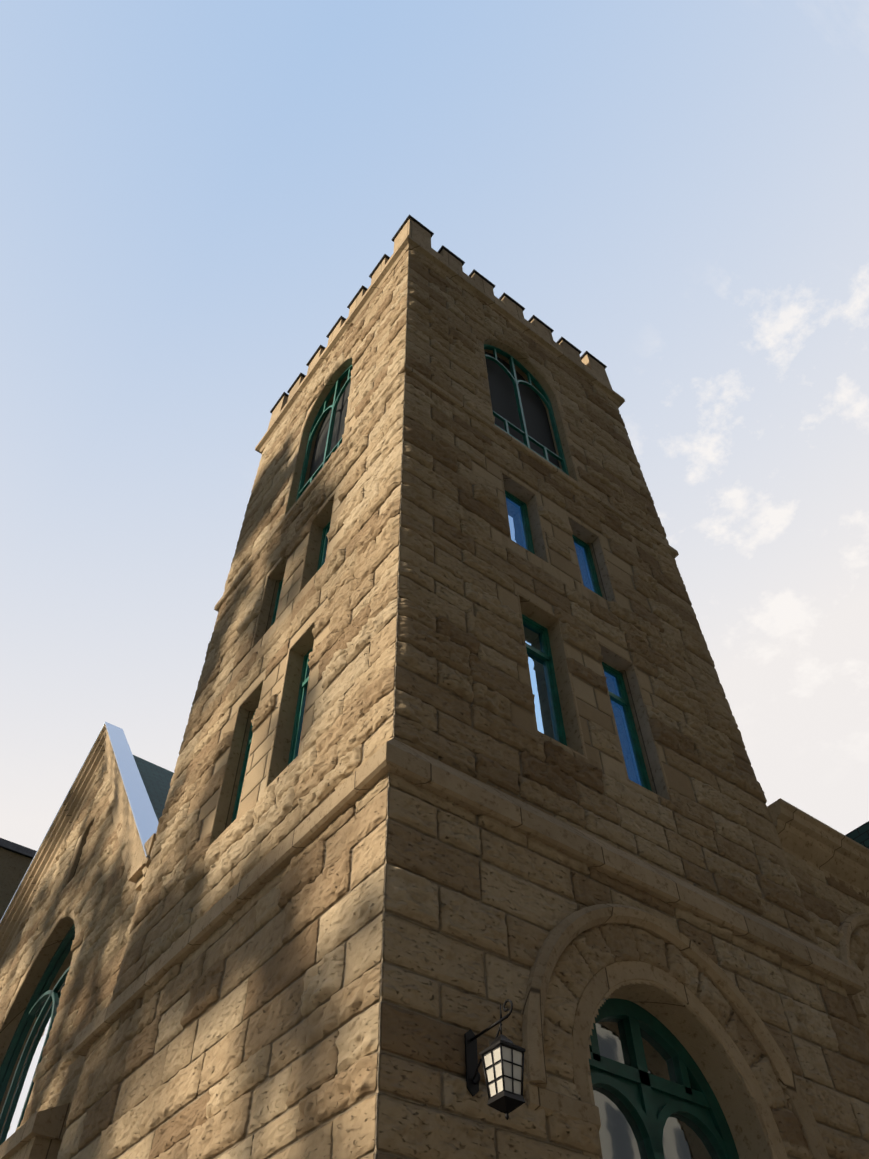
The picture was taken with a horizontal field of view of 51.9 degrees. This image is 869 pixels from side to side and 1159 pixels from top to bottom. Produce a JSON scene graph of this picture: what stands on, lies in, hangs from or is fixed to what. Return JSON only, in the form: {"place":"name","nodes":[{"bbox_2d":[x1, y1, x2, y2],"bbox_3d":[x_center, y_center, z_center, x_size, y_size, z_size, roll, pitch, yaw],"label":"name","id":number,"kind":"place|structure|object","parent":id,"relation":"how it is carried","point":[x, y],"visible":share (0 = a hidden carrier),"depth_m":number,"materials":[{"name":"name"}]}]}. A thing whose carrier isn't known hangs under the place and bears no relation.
{"place":"outdoors","nodes":[
{"label":"outdoors","id":0,"kind":"place"},
{"bbox_2d":[9,1136,60,1158],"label":"wall","id":1,"kind":"structure","parent":0,"point":[36,1147],"depth_m":9.60,"materials":[{"name":"brown stone"}]},
{"bbox_2d":[0,1102,71,1158],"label":"gable pier cap","id":2,"kind":"object","parent":1,"relation":"on","point":[49,1123],"visible":0.64,"depth_m":9.75,"materials":[{"name":"brown stone"}]},
{"bbox_2d":[57,772,388,1158],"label":"tower wall","id":3,"kind":"structure","parent":0,"point":[250,1029],"depth_m":6.68,"materials":[{"name":"beige stone"}]},
{"bbox_2d":[0,0,868,850],"label":"sky","id":4,"kind":"structure","parent":0,"point":[194,194],"materials":[{"name":"blue"}]},
{"bbox_2d":[209,336,670,846],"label":"window surrounds","id":5,"kind":"object","parent":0,"point":[301,647],"visible":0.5,"depth_m":11.15,"materials":[{"name":"beige stone"}]},
{"bbox_2d":[231,490,651,822],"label":"window frames","id":6,"kind":"structure","parent":5,"relation":"in","point":[545,656],"depth_m":10.62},
{"bbox_2d":[297,498,641,785],"bbox_3d":[-0.091,0.781,11.298,4.702,4.875,1.326,-7,-52,4],"label":"tower window glass","id":7,"kind":"object","parent":6,"relation":"in","point":[542,703],"visible":0.05,"depth_m":10.30,"materials":[{"name":"blue glass"}]},
{"bbox_2d":[71,234,865,1056],"bbox_3d":[0.134,0.586,14.515,5.930,13.165,5.930,30,-58,-22],"label":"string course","id":8,"kind":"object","parent":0,"point":[441,780],"depth_m":8.19,"materials":[{"name":"beige stone"}]},
{"bbox_2d":[267,218,612,430],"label":"tower parapet merlons","id":9,"kind":"object","parent":8,"relation":"on","point":[422,237],"visible":0.08,"depth_m":19.01,"materials":[{"name":"beige stone"}]},
{"bbox_2d":[270,214,606,412],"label":"tower merlon caps","id":10,"kind":"object","parent":9,"relation":"on","point":[470,275],"visible":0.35,"depth_m":19.33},
{"bbox_2d":[375,773,868,1158],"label":"tower wall","id":11,"kind":"structure","parent":0,"point":[477,908],"depth_m":6.56,"materials":[{"name":"beige stone"}]},
{"bbox_2d":[767,798,868,1017],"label":"stone trim","id":12,"kind":"structure","parent":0,"point":[815,843],"depth_m":10.86,"materials":[{"name":"beige stone"}]},
{"label":"ground","id":13,"kind":"structure","parent":0,"visible":0},
{"bbox_2d":[0,848,32,920],"bbox_3d":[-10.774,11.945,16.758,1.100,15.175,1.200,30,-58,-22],"label":"building","id":14,"kind":"structure","parent":13,"relation":"on","point":[13,867],"depth_m":22.03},
{"bbox_2d":[0,838,36,858],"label":"roof edge","id":15,"kind":"object","parent":14,"relation":"on","point":[17,848],"visible":0.12,"depth_m":22.45,"materials":[{"name":"grey metal"}]},
{"bbox_2d":[0,761,138,1130],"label":"gable wall","id":16,"kind":"structure","parent":13,"relation":"on","point":[97,892],"depth_m":13.30,"materials":[{"name":"beige stone"}]},
{"bbox_2d":[0,924,74,1132],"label":"window frame","id":17,"kind":"object","parent":16,"relation":"in","point":[34,1004],"visible":0.54,"depth_m":14.34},
{"bbox_2d":[0,934,74,1144],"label":"gable window glass","id":18,"kind":"object","parent":17,"relation":"in","point":[13,1115],"depth_m":14.10,"materials":[{"name":"clear glass"}]},
{"bbox_3d":[0.168,2.258,12.379,5.660,19.950,5.660,30,-58,-22],"label":"tower","id":19,"kind":"object","parent":13,"relation":"on","visible":0},
{"bbox_2d":[110,250,408,1002],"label":"tower wall","id":20,"kind":"structure","parent":19,"relation":"attached to","point":[346,599],"depth_m":10.82,"materials":[{"name":"stone"}]},
{"bbox_2d":[296,344,568,500],"bbox_3d":[-0.177,-2.836,15.730,4.646,4.075,1.280,-7,-52,4],"label":"window frame","id":21,"kind":"object","parent":19,"relation":"attached to","point":[543,396],"visible":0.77,"depth_m":16.32,"materials":[{"name":"teal paint"}]},
{"bbox_2d":[309,351,558,478],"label":"tower belfry chamber wall","id":22,"kind":"structure","parent":19,"relation":"attached to","point":[503,397],"depth_m":16.12,"materials":[{"name":"black"}]},
{"bbox_2d":[464,999,525,1119],"bbox_3d":[0.355,2.915,5.359,0.196,0.660,0.424,30,-58,-22],"label":"wall lantern","id":23,"kind":"object","parent":19,"relation":"attached to","point":[502,1056],"visible":1,"depth_m":5.26,"materials":[{"name":"black metal"}]},
{"bbox_2d":[393,249,818,946],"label":"tower wall","id":24,"kind":"structure","parent":19,"relation":"attached to","point":[469,569],"depth_m":10.51,"materials":[{"name":"stone"}]},
{"bbox_2d":[521,904,828,1158],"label":"arch","id":25,"kind":"structure","parent":19,"relation":"attached to","point":[688,1029],"depth_m":7.12,"materials":[{"name":"stone"}]},
{"bbox_2d":[588,998,738,1158],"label":"arch window","id":26,"kind":"structure","parent":25,"relation":"in","point":[652,1103],"depth_m":6.91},
{"bbox_3d":[2.374,14.777,17.353,23.500,12.299,12.450,30,-58,-22],"label":"nave","id":27,"kind":"object","parent":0,"visible":0},
{"bbox_2d":[0,725,155,1117],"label":"gable trim","id":28,"kind":"structure","parent":27,"relation":"attached to","point":[132,851],"depth_m":16.44,"materials":[{"name":"beige stone"}]},
{"bbox_2d":[0,722,158,922],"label":"gable coping","id":29,"kind":"object","parent":28,"relation":"on","point":[145,817],"visible":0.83,"depth_m":15.12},
{"bbox_2d":[133,755,868,848],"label":"church roofs","id":30,"kind":"structure","parent":27,"relation":"on","point":[156,779],"depth_m":17.16,"materials":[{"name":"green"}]},
{"bbox_2d":[782,849,868,1046],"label":"nave wall","id":31,"kind":"structure","parent":27,"relation":"attached to","point":[831,903],"depth_m":10.34,"materials":[{"name":"stone"}]}
]}

